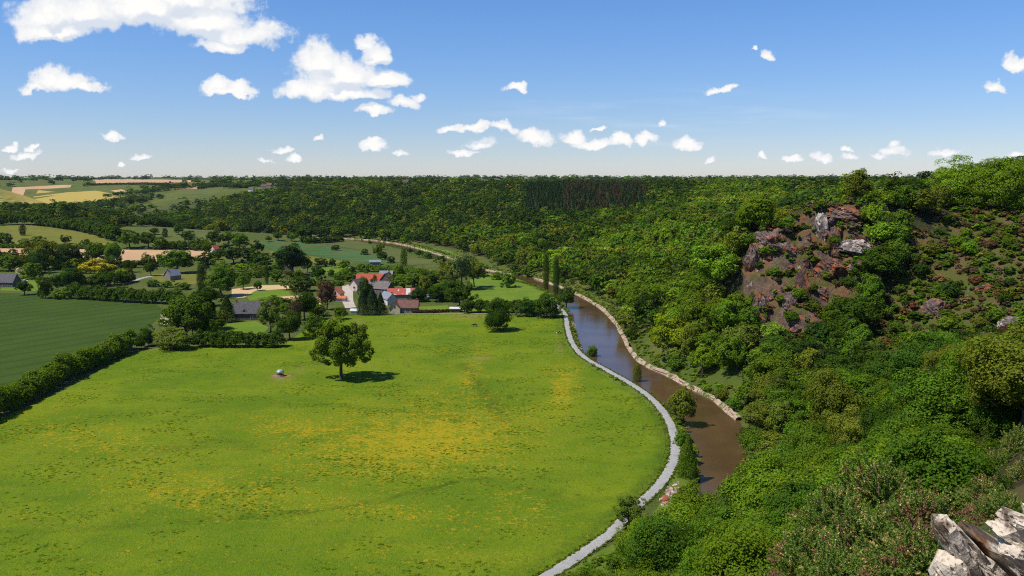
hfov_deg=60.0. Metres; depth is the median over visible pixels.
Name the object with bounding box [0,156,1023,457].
woodland
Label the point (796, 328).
crag
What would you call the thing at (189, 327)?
garden tree
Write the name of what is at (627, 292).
woodland tree
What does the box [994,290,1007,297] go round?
heath shrub
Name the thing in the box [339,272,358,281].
shrub
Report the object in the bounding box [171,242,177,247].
garden tree
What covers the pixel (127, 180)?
tan field
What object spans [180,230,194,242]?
broadleaf tree
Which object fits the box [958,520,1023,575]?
white crag
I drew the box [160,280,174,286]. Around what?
shrub
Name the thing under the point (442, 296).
garden bush
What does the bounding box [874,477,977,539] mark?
gorse bush
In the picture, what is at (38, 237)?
broadleaf tree
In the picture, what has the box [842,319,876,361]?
woodland tree
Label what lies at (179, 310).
broadleaf tree
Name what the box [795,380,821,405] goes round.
woodland tree
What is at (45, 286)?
shrub
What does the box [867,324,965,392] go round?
woodland tree
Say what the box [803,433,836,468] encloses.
woodland tree
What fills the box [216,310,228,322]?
garden bush
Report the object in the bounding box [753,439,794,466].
woodland tree
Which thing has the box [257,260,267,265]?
garden tree
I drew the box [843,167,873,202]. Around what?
woodland tree
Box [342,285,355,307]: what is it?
concrete yard
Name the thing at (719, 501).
woodland tree
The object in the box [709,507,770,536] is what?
woodland tree
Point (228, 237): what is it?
broadleaf tree
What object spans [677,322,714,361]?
woodland tree
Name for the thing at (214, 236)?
broadleaf tree
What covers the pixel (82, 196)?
golden field
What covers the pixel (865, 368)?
woodland tree
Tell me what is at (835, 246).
crag
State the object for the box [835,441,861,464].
woodland tree
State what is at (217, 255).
garden bush
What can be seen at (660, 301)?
woodland tree
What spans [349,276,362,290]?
slate house
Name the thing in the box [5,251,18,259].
garden tree
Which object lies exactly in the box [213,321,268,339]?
garden lawn
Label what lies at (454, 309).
garden shed
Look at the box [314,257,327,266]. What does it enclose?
shrub
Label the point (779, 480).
woodland tree
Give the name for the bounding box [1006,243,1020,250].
heath shrub
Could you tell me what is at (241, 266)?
shrub
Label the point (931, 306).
rock outcrop
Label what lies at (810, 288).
crag
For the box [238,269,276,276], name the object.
hedge
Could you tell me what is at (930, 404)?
woodland tree
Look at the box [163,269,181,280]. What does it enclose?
stone cottage
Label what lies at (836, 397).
woodland tree
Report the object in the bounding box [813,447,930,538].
woodland tree
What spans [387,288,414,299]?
striped barn
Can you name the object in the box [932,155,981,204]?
broadleaf tree
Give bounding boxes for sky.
[0,0,1023,177]
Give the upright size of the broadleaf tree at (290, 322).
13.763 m
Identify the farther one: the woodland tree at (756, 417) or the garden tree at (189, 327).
the garden tree at (189, 327)
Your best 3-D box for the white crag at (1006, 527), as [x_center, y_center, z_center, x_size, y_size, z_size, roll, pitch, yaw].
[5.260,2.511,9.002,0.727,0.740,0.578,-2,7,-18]
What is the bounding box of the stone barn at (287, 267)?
[281,266,294,277]
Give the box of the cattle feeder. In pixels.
[276,369,283,376]
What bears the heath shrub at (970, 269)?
on the ground at (748, 281)
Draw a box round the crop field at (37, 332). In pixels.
[0,293,162,385]
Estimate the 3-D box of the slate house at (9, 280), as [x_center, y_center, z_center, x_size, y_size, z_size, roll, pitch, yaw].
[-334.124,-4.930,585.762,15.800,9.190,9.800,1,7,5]
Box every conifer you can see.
[204,258,210,269]
[217,295,238,322]
[356,289,368,315]
[362,288,380,315]
[374,292,388,314]
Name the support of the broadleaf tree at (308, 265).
on the ground at (748, 281)
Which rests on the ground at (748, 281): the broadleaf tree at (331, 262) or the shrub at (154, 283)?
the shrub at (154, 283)
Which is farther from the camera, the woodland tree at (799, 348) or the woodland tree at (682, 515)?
the woodland tree at (799, 348)
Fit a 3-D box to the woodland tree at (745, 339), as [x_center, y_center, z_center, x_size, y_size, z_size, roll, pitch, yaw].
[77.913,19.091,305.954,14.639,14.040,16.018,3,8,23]
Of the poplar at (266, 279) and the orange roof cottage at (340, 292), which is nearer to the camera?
the orange roof cottage at (340, 292)
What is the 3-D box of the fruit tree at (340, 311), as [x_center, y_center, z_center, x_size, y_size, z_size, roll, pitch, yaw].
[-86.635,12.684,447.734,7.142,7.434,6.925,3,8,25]
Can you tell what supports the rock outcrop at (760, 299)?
on the ground at (748, 281)
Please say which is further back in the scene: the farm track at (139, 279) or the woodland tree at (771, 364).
the farm track at (139, 279)
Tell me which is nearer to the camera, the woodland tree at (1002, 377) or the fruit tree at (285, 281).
the woodland tree at (1002, 377)
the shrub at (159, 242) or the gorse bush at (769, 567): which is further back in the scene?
the shrub at (159, 242)
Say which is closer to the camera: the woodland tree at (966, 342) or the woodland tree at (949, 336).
the woodland tree at (966, 342)
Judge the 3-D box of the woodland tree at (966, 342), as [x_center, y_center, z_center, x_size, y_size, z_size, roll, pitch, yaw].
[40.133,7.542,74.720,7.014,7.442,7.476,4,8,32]
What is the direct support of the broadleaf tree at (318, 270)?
on the ground at (748, 281)
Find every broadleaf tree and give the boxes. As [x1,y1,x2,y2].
[0,232,14,243]
[14,281,32,294]
[24,251,49,269]
[31,235,46,241]
[47,267,85,293]
[53,244,80,261]
[60,235,71,242]
[72,252,88,259]
[83,242,104,259]
[103,242,124,260]
[116,229,139,247]
[124,197,133,202]
[136,232,156,247]
[143,262,157,275]
[149,228,158,232]
[155,250,196,268]
[158,293,212,336]
[173,224,183,234]
[179,181,187,188]
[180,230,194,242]
[189,290,216,320]
[200,286,222,301]
[202,265,238,295]
[205,230,223,244]
[221,242,247,263]
[222,231,234,244]
[231,234,249,249]
[250,240,264,250]
[271,242,310,269]
[273,232,283,240]
[274,311,301,339]
[286,231,297,240]
[290,291,316,319]
[294,226,315,238]
[301,258,312,272]
[309,265,325,280]
[327,258,335,266]
[357,277,376,299]
[372,244,381,257]
[387,273,418,287]
[405,270,422,285]
[415,249,422,255]
[419,274,432,297]
[427,274,439,285]
[428,285,450,299]
[443,279,478,305]
[509,263,520,274]
[556,286,574,307]
[612,494,646,528]
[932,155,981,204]
[963,155,1023,211]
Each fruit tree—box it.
[141,252,154,261]
[210,315,227,327]
[235,271,250,288]
[253,280,261,289]
[278,275,291,289]
[334,306,347,318]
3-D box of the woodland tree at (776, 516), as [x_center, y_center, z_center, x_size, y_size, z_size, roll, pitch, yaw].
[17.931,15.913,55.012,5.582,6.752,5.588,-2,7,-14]
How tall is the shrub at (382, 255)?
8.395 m
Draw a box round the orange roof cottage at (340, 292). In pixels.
[333,286,347,301]
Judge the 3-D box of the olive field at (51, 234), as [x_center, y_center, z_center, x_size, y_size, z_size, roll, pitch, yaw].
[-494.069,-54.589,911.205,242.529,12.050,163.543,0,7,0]
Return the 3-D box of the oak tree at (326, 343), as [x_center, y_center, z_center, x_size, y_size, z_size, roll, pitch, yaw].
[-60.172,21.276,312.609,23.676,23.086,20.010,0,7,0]
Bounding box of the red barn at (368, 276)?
[356,273,383,280]
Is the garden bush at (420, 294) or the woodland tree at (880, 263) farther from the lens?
the garden bush at (420, 294)
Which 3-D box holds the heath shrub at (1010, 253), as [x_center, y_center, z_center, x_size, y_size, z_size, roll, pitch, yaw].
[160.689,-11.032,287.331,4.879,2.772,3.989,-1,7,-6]
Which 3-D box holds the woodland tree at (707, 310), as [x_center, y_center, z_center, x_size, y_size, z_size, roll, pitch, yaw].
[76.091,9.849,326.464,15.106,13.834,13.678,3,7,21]
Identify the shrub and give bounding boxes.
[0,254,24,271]
[18,238,29,244]
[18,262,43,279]
[35,276,53,297]
[51,287,70,299]
[76,239,91,245]
[139,324,158,346]
[146,279,160,287]
[151,326,194,352]
[152,236,166,248]
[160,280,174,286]
[175,282,190,288]
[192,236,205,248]
[215,262,231,267]
[235,263,248,270]
[240,247,260,262]
[249,263,261,271]
[252,253,272,264]
[269,269,284,281]
[288,300,302,313]
[289,275,314,291]
[292,270,302,276]
[301,313,325,335]
[309,301,328,316]
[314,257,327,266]
[331,245,339,249]
[333,271,345,278]
[337,259,349,269]
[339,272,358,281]
[360,248,368,254]
[377,251,387,259]
[386,256,394,262]
[421,251,432,258]
[433,255,445,263]
[480,266,488,275]
[491,271,500,279]
[514,297,538,316]
[519,265,530,276]
[533,293,562,318]
[585,345,597,356]
[604,549,626,572]
[672,427,685,446]
[759,246,772,253]
[769,267,783,274]
[807,283,820,290]
[808,304,821,311]
[857,268,869,274]
[884,295,893,303]
[887,345,897,351]
[907,311,920,319]
[938,309,954,317]
[944,302,953,307]
[945,298,956,306]
[964,265,978,272]
[967,274,983,283]
[980,240,998,247]
[981,263,994,272]
[992,286,1006,294]
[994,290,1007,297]
[995,326,1009,331]
[1000,250,1014,256]
[1003,278,1018,287]
[1003,287,1022,293]
[1003,309,1013,315]
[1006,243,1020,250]
[1011,311,1023,326]
[1012,305,1023,312]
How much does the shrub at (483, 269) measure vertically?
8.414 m
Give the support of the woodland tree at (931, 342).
on the ground at (748, 281)
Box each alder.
[631,364,641,381]
[674,435,700,480]
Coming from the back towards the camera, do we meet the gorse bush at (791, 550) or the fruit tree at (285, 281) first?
the fruit tree at (285, 281)
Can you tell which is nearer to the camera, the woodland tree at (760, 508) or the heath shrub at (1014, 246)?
the woodland tree at (760, 508)
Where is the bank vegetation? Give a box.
[350,237,751,575]
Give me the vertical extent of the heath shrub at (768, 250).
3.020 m
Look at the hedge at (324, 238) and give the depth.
901.11 m
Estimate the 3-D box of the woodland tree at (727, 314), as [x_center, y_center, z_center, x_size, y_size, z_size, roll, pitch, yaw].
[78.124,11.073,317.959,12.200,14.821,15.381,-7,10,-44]
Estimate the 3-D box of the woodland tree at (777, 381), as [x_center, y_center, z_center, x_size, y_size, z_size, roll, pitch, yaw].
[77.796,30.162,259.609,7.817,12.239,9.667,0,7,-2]
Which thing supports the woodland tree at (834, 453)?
on the ground at (748, 281)
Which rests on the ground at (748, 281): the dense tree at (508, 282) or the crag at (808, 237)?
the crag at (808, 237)
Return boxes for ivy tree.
[18,224,26,235]
[400,248,407,265]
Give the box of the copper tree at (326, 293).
[315,280,336,309]
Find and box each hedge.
[0,201,127,213]
[0,212,124,239]
[0,243,110,248]
[0,329,144,413]
[25,258,163,266]
[66,281,184,303]
[79,267,135,286]
[91,182,166,184]
[93,177,216,179]
[114,216,228,228]
[159,240,214,248]
[191,329,287,347]
[197,183,248,188]
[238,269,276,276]
[300,236,344,242]
[307,280,343,285]
[355,263,440,276]
[411,309,460,312]
[459,298,537,313]
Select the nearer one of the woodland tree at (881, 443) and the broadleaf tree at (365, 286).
the woodland tree at (881, 443)
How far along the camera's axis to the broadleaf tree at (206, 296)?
413.91 m
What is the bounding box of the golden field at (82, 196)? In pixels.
[0,189,124,203]
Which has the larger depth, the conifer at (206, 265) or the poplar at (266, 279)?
the conifer at (206, 265)
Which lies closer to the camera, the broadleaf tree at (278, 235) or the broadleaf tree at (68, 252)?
the broadleaf tree at (68, 252)
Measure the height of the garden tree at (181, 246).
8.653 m
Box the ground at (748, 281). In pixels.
[0,177,1023,575]
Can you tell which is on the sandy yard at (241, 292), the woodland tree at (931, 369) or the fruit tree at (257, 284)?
the fruit tree at (257, 284)
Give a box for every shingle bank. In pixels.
[317,237,511,274]
[535,278,740,419]
[571,321,581,348]
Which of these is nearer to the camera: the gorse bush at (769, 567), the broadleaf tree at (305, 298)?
the gorse bush at (769, 567)
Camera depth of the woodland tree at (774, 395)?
243.77 m
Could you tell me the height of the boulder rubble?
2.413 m
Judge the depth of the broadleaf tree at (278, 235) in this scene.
882.83 m
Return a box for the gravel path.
[539,300,679,575]
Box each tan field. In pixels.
[0,247,209,260]
[12,185,70,194]
[94,179,190,182]
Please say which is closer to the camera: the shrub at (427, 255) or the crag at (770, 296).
the crag at (770, 296)
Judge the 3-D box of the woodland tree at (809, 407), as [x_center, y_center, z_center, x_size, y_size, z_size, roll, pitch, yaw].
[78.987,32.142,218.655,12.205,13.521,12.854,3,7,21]
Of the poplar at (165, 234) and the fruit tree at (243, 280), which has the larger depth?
the poplar at (165, 234)
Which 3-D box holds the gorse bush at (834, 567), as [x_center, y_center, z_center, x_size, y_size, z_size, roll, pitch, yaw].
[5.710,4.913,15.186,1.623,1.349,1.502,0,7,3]
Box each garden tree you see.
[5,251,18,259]
[49,255,68,268]
[61,262,72,268]
[67,258,78,265]
[75,258,86,273]
[105,259,119,265]
[120,260,136,268]
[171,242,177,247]
[177,242,185,249]
[186,322,197,333]
[190,243,198,250]
[194,320,214,331]
[200,243,211,252]
[209,258,215,264]
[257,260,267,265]
[273,297,283,305]
[282,269,293,276]
[283,297,292,305]
[314,307,322,314]
[339,267,348,277]
[427,286,440,301]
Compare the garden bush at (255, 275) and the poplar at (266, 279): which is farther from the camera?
the garden bush at (255, 275)
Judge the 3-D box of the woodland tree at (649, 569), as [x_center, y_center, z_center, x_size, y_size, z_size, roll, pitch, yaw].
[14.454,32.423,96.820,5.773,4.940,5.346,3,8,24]
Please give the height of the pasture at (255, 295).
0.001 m
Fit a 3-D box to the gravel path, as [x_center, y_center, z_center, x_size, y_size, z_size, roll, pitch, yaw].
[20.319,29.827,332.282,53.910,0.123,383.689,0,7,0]
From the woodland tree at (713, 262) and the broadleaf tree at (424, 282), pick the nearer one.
the woodland tree at (713, 262)
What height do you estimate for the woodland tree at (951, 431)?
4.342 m
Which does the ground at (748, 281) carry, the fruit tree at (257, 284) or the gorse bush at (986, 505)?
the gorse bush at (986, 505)
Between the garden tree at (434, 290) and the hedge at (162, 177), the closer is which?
the garden tree at (434, 290)
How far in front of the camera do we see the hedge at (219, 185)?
2279.08 m
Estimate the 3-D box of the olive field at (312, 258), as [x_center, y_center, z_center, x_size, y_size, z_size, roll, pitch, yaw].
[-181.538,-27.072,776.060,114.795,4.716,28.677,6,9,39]
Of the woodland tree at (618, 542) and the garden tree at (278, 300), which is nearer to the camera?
the woodland tree at (618, 542)
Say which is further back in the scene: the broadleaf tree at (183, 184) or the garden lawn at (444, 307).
the broadleaf tree at (183, 184)
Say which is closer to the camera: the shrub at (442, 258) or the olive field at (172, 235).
the shrub at (442, 258)
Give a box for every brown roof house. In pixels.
[380,270,393,284]
[388,298,419,313]
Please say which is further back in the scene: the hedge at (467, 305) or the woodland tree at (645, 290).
the hedge at (467, 305)
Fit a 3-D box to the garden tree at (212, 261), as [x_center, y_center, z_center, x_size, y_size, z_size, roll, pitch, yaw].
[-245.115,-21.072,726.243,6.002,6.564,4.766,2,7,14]
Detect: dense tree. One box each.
[482,297,513,332]
[500,270,516,287]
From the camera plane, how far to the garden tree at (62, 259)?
702.39 m
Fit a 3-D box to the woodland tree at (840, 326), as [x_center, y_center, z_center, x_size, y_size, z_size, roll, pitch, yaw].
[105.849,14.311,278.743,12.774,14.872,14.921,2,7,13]
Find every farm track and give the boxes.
[121,274,163,283]
[438,313,560,314]
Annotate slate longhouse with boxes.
[234,299,271,319]
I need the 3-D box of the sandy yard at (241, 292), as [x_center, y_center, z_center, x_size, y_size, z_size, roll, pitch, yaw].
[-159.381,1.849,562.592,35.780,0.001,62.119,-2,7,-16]
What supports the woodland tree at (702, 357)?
on the ground at (748, 281)
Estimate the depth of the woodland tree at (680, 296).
352.75 m
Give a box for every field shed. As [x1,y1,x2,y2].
[350,308,357,313]
[369,260,380,264]
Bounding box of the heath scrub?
[743,198,1023,352]
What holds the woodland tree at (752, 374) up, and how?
on the ground at (748, 281)
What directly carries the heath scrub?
on the ground at (748, 281)
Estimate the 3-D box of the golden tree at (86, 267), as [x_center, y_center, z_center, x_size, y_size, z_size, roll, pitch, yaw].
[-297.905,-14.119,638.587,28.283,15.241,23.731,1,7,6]
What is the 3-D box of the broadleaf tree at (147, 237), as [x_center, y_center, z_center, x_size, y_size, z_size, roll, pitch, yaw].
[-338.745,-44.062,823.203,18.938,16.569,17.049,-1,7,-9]
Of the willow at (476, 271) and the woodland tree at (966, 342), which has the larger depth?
the willow at (476, 271)
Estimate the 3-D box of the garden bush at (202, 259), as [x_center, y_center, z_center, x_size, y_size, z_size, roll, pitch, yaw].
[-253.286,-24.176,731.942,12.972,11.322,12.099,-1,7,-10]
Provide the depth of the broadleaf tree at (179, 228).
902.12 m
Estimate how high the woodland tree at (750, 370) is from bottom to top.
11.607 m
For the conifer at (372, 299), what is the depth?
460.46 m
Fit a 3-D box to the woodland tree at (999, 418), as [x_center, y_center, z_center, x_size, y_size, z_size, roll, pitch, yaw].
[31.677,8.140,57.144,4.951,5.389,4.616,-1,7,-6]
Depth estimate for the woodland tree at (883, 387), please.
101.35 m
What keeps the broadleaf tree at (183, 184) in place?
on the tan field
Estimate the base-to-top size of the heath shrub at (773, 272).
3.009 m
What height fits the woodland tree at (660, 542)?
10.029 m
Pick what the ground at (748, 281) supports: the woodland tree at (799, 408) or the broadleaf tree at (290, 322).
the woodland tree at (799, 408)
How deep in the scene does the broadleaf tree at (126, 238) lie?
818.07 m
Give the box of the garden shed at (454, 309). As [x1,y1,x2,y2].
[449,307,459,311]
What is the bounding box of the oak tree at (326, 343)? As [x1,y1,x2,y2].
[309,316,375,378]
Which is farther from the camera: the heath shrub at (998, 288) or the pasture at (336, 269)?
the pasture at (336, 269)
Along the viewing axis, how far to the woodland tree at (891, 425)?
54.15 m
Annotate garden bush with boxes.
[50,259,61,269]
[97,269,106,274]
[107,266,118,275]
[115,269,127,282]
[197,252,211,263]
[205,319,218,333]
[211,250,220,258]
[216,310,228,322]
[251,271,259,277]
[279,302,290,313]
[327,270,333,276]
[347,266,355,272]
[393,264,404,277]
[407,286,428,301]
[437,286,446,301]
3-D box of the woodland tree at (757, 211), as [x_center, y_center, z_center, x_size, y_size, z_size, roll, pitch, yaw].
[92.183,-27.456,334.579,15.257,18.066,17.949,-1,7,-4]
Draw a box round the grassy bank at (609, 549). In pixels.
[389,246,698,575]
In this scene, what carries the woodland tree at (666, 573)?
on the ground at (748, 281)
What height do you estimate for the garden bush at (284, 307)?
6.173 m
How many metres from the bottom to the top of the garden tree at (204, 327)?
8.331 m
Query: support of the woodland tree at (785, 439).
on the ground at (748, 281)
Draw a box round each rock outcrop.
[744,243,760,271]
[750,291,769,325]
[752,228,785,249]
[767,242,799,257]
[782,292,797,310]
[794,269,810,299]
[812,212,828,241]
[813,258,847,279]
[825,207,869,223]
[827,227,842,248]
[838,238,871,255]
[845,260,866,272]
[920,298,948,318]
[973,284,996,293]
[996,316,1018,329]
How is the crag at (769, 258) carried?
on the ground at (748, 281)
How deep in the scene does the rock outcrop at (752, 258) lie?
324.17 m
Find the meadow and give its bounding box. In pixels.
[0,314,669,575]
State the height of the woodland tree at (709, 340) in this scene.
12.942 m
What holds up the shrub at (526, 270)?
on the ground at (748, 281)
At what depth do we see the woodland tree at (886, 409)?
86.70 m
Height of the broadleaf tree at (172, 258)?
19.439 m
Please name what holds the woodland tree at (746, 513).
on the ground at (748, 281)
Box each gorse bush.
[750,564,803,575]
[766,524,841,575]
[787,475,880,544]
[795,533,873,575]
[812,499,915,559]
[835,446,916,513]
[842,544,930,575]
[867,517,943,575]
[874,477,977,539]
[945,473,1012,513]
[958,488,1023,531]
[984,446,1016,471]
[997,422,1023,453]
[1005,455,1023,481]
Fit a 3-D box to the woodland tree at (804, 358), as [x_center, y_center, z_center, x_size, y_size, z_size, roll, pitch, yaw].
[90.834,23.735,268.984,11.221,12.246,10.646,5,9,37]
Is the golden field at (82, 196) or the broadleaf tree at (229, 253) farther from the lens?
the golden field at (82, 196)
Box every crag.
[766,255,772,260]
[766,292,775,300]
[780,285,785,294]
[785,265,794,270]
[789,324,801,333]
[802,259,809,266]
[806,233,810,241]
[807,283,812,292]
[817,270,824,279]
[818,286,828,301]
[819,230,828,237]
[828,216,835,227]
[832,243,839,252]
[928,513,1007,575]
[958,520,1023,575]
[985,503,1023,570]
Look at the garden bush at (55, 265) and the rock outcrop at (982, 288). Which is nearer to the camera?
the rock outcrop at (982, 288)
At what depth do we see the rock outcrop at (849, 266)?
309.09 m
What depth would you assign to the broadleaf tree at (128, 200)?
1991.70 m
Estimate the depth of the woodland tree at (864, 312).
283.66 m
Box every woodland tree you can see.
[564,566,603,575]
[588,565,617,575]
[613,503,696,575]
[616,282,646,302]
[618,510,696,575]
[622,558,663,575]
[624,566,667,575]
[626,500,700,571]
[627,284,668,307]
[632,292,667,326]
[645,283,667,293]
[646,296,664,319]
[647,312,702,357]
[652,311,684,335]
[657,480,717,523]
[660,568,688,575]
[668,539,712,575]
[673,544,705,573]
[676,291,688,322]
[677,291,706,322]
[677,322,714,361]
[679,268,715,297]
[686,342,718,373]
[686,501,737,551]
[689,244,742,283]
[691,517,801,575]
[694,330,721,354]
[698,297,726,330]
[698,490,731,520]
[709,298,745,329]
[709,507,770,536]
[715,322,759,355]
[715,449,796,518]
[716,214,757,238]
[716,331,749,370]
[719,460,784,514]
[722,516,798,564]
[734,192,774,231]
[734,507,759,518]
[742,400,779,432]
[742,513,772,529]
[746,491,810,529]
[748,354,775,379]
[749,368,768,384]
[749,374,773,401]
[751,352,797,380]
[751,502,775,512]
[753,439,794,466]
[755,430,799,458]
[756,386,798,409]
[757,342,801,368]
[759,335,792,356]
[761,465,832,528]
[762,465,835,515]
[763,400,795,433]
[766,371,789,394]
[772,435,800,451]
[773,442,797,465]
[777,491,864,553]
[779,420,832,478]
[783,457,838,482]
[785,379,805,399]
[786,397,811,426]
[793,337,826,367]
[793,347,823,374]
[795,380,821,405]
[798,392,860,434]
[800,368,830,385]
[801,359,870,430]
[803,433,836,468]
[807,400,815,420]
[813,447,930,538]
[814,347,842,370]
[815,367,890,411]
[817,294,855,323]
[817,412,849,444]
[818,354,858,373]
[824,404,866,444]
[828,309,862,342]
[828,443,859,472]
[834,296,885,325]
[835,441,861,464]
[836,425,922,465]
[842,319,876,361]
[842,437,892,461]
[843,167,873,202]
[849,245,908,281]
[851,341,880,368]
[855,355,889,383]
[856,273,885,306]
[857,426,1015,518]
[858,397,901,440]
[862,339,889,352]
[865,349,893,363]
[865,415,929,448]
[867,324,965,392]
[867,384,910,410]
[867,417,918,436]
[869,378,897,400]
[873,370,897,385]
[874,401,905,419]
[885,435,996,478]
[886,367,982,435]
[888,331,952,389]
[894,384,957,430]
[912,329,964,347]
[913,342,961,379]
[917,171,943,180]
[919,365,938,390]
[923,422,997,455]
[935,340,973,386]
[938,331,1023,411]
[945,332,1004,355]
[953,322,1023,429]
[953,325,1002,341]
[956,383,1021,446]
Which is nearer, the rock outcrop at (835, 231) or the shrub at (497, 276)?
the rock outcrop at (835, 231)
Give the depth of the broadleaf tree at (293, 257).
643.74 m
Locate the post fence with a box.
[579,356,665,487]
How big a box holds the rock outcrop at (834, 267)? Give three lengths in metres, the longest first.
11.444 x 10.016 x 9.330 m
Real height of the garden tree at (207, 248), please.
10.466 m
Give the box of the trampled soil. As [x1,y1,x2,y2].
[272,374,291,377]
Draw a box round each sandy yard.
[232,285,288,297]
[282,295,320,303]
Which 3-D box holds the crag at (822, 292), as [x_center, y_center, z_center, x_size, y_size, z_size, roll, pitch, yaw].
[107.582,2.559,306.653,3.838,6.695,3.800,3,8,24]
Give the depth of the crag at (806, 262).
315.04 m
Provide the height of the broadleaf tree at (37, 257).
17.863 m
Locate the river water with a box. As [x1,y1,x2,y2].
[345,239,745,571]
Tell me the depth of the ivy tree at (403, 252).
721.90 m
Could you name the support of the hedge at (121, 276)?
on the ground at (748, 281)
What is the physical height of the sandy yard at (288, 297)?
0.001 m
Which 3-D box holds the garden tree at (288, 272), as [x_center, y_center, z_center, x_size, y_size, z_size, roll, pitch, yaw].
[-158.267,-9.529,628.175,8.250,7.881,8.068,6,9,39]
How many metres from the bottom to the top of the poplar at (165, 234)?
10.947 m
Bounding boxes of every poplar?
[162,228,167,236]
[196,263,206,292]
[264,262,268,283]
[542,251,549,289]
[552,255,559,293]
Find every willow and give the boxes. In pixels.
[19,238,60,268]
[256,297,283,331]
[436,260,458,281]
[447,250,476,283]
[464,257,485,286]
[667,385,697,420]
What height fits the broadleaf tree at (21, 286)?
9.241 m
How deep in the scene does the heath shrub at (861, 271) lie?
306.30 m
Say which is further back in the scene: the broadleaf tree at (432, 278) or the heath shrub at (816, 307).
the broadleaf tree at (432, 278)
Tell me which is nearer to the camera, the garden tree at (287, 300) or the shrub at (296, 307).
the shrub at (296, 307)
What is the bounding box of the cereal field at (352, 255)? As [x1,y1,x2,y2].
[259,240,397,263]
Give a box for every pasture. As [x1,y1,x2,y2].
[148,274,208,284]
[177,187,222,194]
[247,289,290,300]
[322,266,350,273]
[412,245,495,268]
[468,273,553,311]
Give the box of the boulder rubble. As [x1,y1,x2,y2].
[659,478,681,506]
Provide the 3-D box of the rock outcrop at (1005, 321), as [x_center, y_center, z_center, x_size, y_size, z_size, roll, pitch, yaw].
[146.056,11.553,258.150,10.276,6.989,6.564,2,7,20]
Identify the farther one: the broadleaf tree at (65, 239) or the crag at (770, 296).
the broadleaf tree at (65, 239)
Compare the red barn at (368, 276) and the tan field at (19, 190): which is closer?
the red barn at (368, 276)
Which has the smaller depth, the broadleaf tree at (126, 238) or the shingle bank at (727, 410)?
the shingle bank at (727, 410)
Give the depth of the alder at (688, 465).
208.84 m
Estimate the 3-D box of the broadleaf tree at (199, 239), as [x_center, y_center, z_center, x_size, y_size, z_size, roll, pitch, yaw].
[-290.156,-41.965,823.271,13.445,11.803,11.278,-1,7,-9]
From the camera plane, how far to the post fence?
252.33 m
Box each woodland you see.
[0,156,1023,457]
[0,174,931,217]
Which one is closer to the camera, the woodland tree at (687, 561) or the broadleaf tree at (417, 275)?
the woodland tree at (687, 561)
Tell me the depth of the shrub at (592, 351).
358.40 m
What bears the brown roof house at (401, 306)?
on the ground at (748, 281)
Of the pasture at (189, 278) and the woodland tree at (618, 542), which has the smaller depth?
the woodland tree at (618, 542)
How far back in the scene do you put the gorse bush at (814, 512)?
19.69 m
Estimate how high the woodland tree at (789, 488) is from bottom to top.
6.820 m
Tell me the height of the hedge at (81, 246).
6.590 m
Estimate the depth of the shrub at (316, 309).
457.13 m
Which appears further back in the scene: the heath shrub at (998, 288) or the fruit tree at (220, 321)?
the fruit tree at (220, 321)
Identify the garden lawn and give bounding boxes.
[1,279,42,290]
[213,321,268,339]
[418,305,448,312]
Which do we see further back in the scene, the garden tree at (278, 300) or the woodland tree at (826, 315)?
the garden tree at (278, 300)
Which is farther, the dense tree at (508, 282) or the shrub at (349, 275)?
the shrub at (349, 275)
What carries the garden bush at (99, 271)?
on the ground at (748, 281)
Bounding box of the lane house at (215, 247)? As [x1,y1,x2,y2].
[210,245,218,252]
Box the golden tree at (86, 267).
[77,258,115,273]
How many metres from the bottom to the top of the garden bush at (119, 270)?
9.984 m
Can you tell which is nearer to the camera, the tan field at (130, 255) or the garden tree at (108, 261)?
the garden tree at (108, 261)
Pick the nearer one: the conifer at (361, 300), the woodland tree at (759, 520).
the woodland tree at (759, 520)
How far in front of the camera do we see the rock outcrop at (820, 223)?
322.52 m
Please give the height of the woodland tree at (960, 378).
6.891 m
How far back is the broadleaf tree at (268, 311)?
407.24 m
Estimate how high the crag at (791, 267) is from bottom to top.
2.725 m
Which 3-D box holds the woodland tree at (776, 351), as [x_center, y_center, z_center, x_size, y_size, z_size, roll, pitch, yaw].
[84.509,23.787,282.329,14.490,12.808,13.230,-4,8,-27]
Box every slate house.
[0,274,21,286]
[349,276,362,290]
[373,280,394,294]
[379,271,393,273]
[382,291,397,305]
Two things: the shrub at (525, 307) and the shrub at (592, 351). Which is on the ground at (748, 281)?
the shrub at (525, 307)
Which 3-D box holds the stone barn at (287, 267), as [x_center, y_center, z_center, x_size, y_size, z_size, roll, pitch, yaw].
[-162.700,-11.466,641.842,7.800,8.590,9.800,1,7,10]
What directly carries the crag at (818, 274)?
on the ground at (748, 281)
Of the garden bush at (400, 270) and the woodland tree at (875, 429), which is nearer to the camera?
the woodland tree at (875, 429)
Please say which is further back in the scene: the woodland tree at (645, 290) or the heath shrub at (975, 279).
the woodland tree at (645, 290)
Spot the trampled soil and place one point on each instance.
(274, 376)
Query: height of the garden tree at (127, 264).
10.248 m
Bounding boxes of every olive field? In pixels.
[0,225,118,244]
[122,225,221,240]
[269,251,351,262]
[285,238,432,264]
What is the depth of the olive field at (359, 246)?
874.46 m
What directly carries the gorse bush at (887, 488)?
on the ground at (748, 281)
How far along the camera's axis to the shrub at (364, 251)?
812.60 m
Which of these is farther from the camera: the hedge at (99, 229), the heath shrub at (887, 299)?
the hedge at (99, 229)
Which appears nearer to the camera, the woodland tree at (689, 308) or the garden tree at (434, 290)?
the woodland tree at (689, 308)
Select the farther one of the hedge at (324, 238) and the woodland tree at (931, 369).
the hedge at (324, 238)

